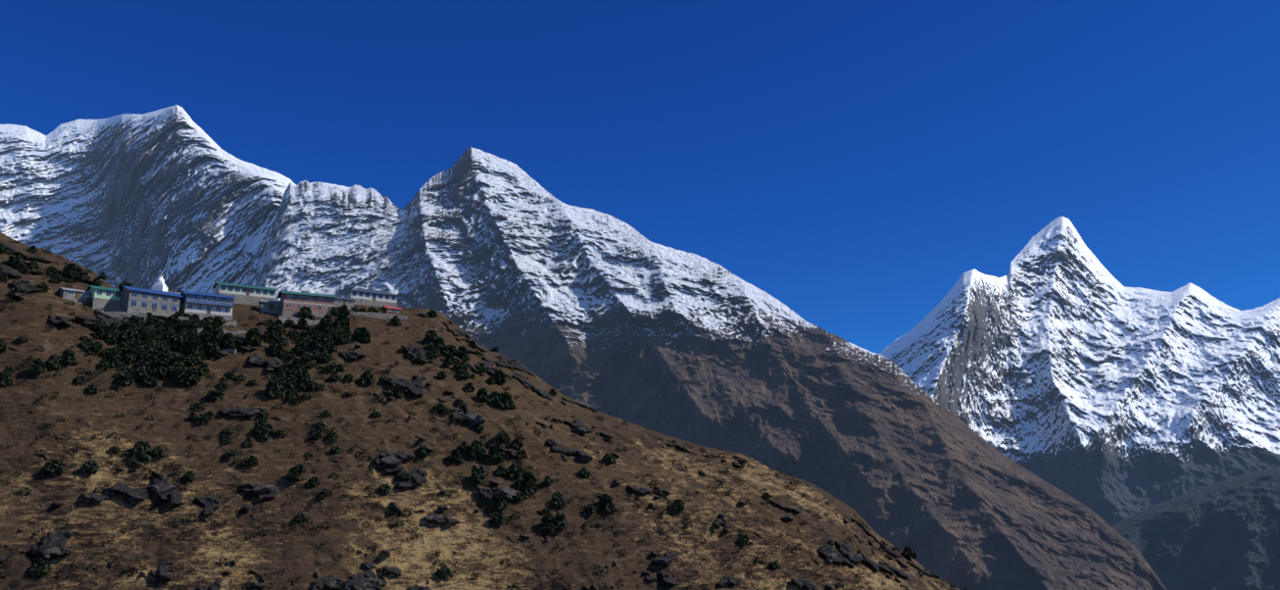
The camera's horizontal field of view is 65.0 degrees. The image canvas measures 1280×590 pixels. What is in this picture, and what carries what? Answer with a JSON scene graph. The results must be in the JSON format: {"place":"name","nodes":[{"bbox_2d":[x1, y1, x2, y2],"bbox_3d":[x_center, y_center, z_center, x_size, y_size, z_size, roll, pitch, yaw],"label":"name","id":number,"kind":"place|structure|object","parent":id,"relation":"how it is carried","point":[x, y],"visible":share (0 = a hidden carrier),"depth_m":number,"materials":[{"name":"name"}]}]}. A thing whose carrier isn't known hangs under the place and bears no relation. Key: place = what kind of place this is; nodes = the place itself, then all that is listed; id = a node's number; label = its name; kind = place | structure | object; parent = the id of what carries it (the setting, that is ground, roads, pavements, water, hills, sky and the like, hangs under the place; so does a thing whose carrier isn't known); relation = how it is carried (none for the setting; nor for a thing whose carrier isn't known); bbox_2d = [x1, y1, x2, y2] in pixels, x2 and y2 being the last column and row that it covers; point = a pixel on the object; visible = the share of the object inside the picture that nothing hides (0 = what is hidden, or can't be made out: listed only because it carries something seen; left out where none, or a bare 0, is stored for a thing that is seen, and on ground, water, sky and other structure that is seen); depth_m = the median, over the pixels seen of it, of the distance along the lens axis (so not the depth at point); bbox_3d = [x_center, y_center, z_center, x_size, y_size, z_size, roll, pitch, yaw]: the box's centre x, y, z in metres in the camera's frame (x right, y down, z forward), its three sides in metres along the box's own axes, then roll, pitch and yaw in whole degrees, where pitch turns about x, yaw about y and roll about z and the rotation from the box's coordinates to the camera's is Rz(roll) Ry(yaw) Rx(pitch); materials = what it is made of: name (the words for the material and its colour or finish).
{"place":"outdoors","nodes":[
{"label":"outdoors","id":0,"kind":"place"},
{"bbox_2d":[0,104,350,294],"bbox_3d":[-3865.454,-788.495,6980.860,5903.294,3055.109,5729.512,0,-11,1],"label":"massif","id":1,"kind":"structure","parent":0,"point":[177,197],"depth_m":6314.99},
{"bbox_2d":[0,232,960,589],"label":"slope","id":2,"kind":"structure","parent":0,"point":[80,509],"depth_m":250.09,"materials":[{"name":"brown soil"}]},
{"bbox_2d":[56,287,92,304],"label":"grey shed","id":3,"kind":"structure","parent":2,"relation":"on","point":[77,295],"depth_m":276.51,"materials":[{"name":"stone"}]},
{"bbox_2d":[86,285,123,311],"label":"building","id":4,"kind":"structure","parent":2,"relation":"on","point":[108,299],"depth_m":279.60,"materials":[{"name":"clear stone"}]},
{"bbox_2d":[96,309,147,325],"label":"terrace wall","id":5,"kind":"structure","parent":2,"relation":"on","point":[120,315],"depth_m":277.02,"materials":[{"name":"stone"}]},
{"bbox_2d":[118,285,182,318],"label":"building","id":6,"kind":"structure","parent":2,"relation":"on","point":[153,302],"depth_m":283.15,"materials":[{"name":"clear stone"}]},
{"bbox_2d":[151,273,168,292],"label":"chorten","id":7,"kind":"object","parent":2,"relation":"on","point":[160,284],"visible":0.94,"depth_m":310.07,"materials":[{"name":"white paint"}]},
{"bbox_2d":[167,291,183,310],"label":"building","id":8,"kind":"structure","parent":2,"relation":"on","point":[180,303],"depth_m":294.74,"materials":[{"name":"stone"}]},
{"bbox_2d":[178,316,237,326],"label":"terrace wall","id":9,"kind":"structure","parent":2,"relation":"on","point":[232,322],"depth_m":291.82,"materials":[{"name":"stone"}]},
{"bbox_2d":[180,291,236,320],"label":"building","id":10,"kind":"structure","parent":2,"relation":"on","point":[202,306],"depth_m":294.41,"materials":[{"name":"white paint"}]},
{"bbox_2d":[196,327,246,334],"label":"terrace wall","id":11,"kind":"structure","parent":2,"relation":"on","point":[199,330],"depth_m":286.63,"materials":[{"name":"stone"}]},
{"bbox_2d":[219,348,236,354],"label":"terrace wall","id":12,"kind":"structure","parent":2,"relation":"on","point":[232,350],"depth_m":276.40,"materials":[{"name":"stone"}]},
{"bbox_2d":[212,282,278,305],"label":"building","id":13,"kind":"structure","parent":2,"relation":"on","point":[247,294],"depth_m":318.35,"materials":[{"name":"white paint"}]},
{"bbox_2d":[258,299,281,314],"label":"house stone","id":14,"kind":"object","parent":2,"relation":"on","point":[270,307],"visible":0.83,"depth_m":312.36,"materials":[{"name":"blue stone"}]},
{"bbox_2d":[278,315,334,325],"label":"terrace wall","id":15,"kind":"structure","parent":2,"relation":"on","point":[282,319],"depth_m":304.76,"materials":[{"name":"stone"}]},
{"bbox_2d":[277,290,339,317],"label":"brick lodge","id":16,"kind":"structure","parent":2,"relation":"on","point":[319,305],"depth_m":314.03,"materials":[{"name":"brown brick"}]},
{"bbox_2d":[335,296,355,311],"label":"house stone","id":17,"kind":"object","parent":2,"relation":"on","point":[349,303],"visible":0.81,"depth_m":327.07,"materials":[{"name":"grey stone"}]},
{"bbox_2d":[343,288,398,307],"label":"lodge","id":18,"kind":"structure","parent":2,"relation":"on","point":[370,297],"depth_m":341.78,"materials":[{"name":"white paint"}]},
{"bbox_2d":[349,310,407,319],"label":"terrace wall","id":19,"kind":"structure","parent":2,"relation":"on","point":[382,316],"depth_m":326.92,"materials":[{"name":"stone"}]},
{"bbox_2d":[381,305,401,314],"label":"hut","id":20,"kind":"structure","parent":2,"relation":"on","point":[388,310],"depth_m":332.47,"materials":[{"name":"red wood"}]},
{"bbox_2d":[0,246,935,589],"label":"bushes","id":21,"kind":"object","parent":2,"relation":"on","point":[433,429],"visible":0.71,"depth_m":249.64,"materials":[{"name":"green plant"}]},
{"bbox_2d":[15,282,921,589],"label":"boulders","id":22,"kind":"object","parent":2,"relation":"on","point":[508,492],"visible":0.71,"depth_m":251.41,"materials":[{"name":"grey stone"}]},
{"bbox_2d":[0,243,967,589],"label":"trees","id":23,"kind":"object","parent":2,"relation":"on","point":[133,347],"visible":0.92,"depth_m":267.26,"materials":[{"name":"green plant"}]},
{"bbox_2d":[0,0,1279,353],"label":"sky","id":24,"kind":"structure","parent":0,"point":[848,162],"materials":[{"name":"blue"}]},
{"bbox_2d":[250,147,1166,589],"bbox_3d":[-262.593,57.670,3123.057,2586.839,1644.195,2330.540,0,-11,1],"label":"ridge","id":25,"kind":"structure","parent":0,"point":[612,316],"depth_m":2672.78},
{"bbox_2d":[878,216,1279,526],"bbox_3d":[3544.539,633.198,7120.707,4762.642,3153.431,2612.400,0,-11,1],"label":"snowy mountain","id":26,"kind":"structure","parent":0,"point":[1081,373],"depth_m":6930.34,"materials":[{"name":"white snow"}]},
{"bbox_2d":[1111,465,1279,589],"bbox_3d":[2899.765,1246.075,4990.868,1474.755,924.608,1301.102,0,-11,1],"label":"spur","id":27,"kind":"structure","parent":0,"point":[1223,535],"depth_m":5007.62,"materials":[{"name":"grey stone"}]}
]}

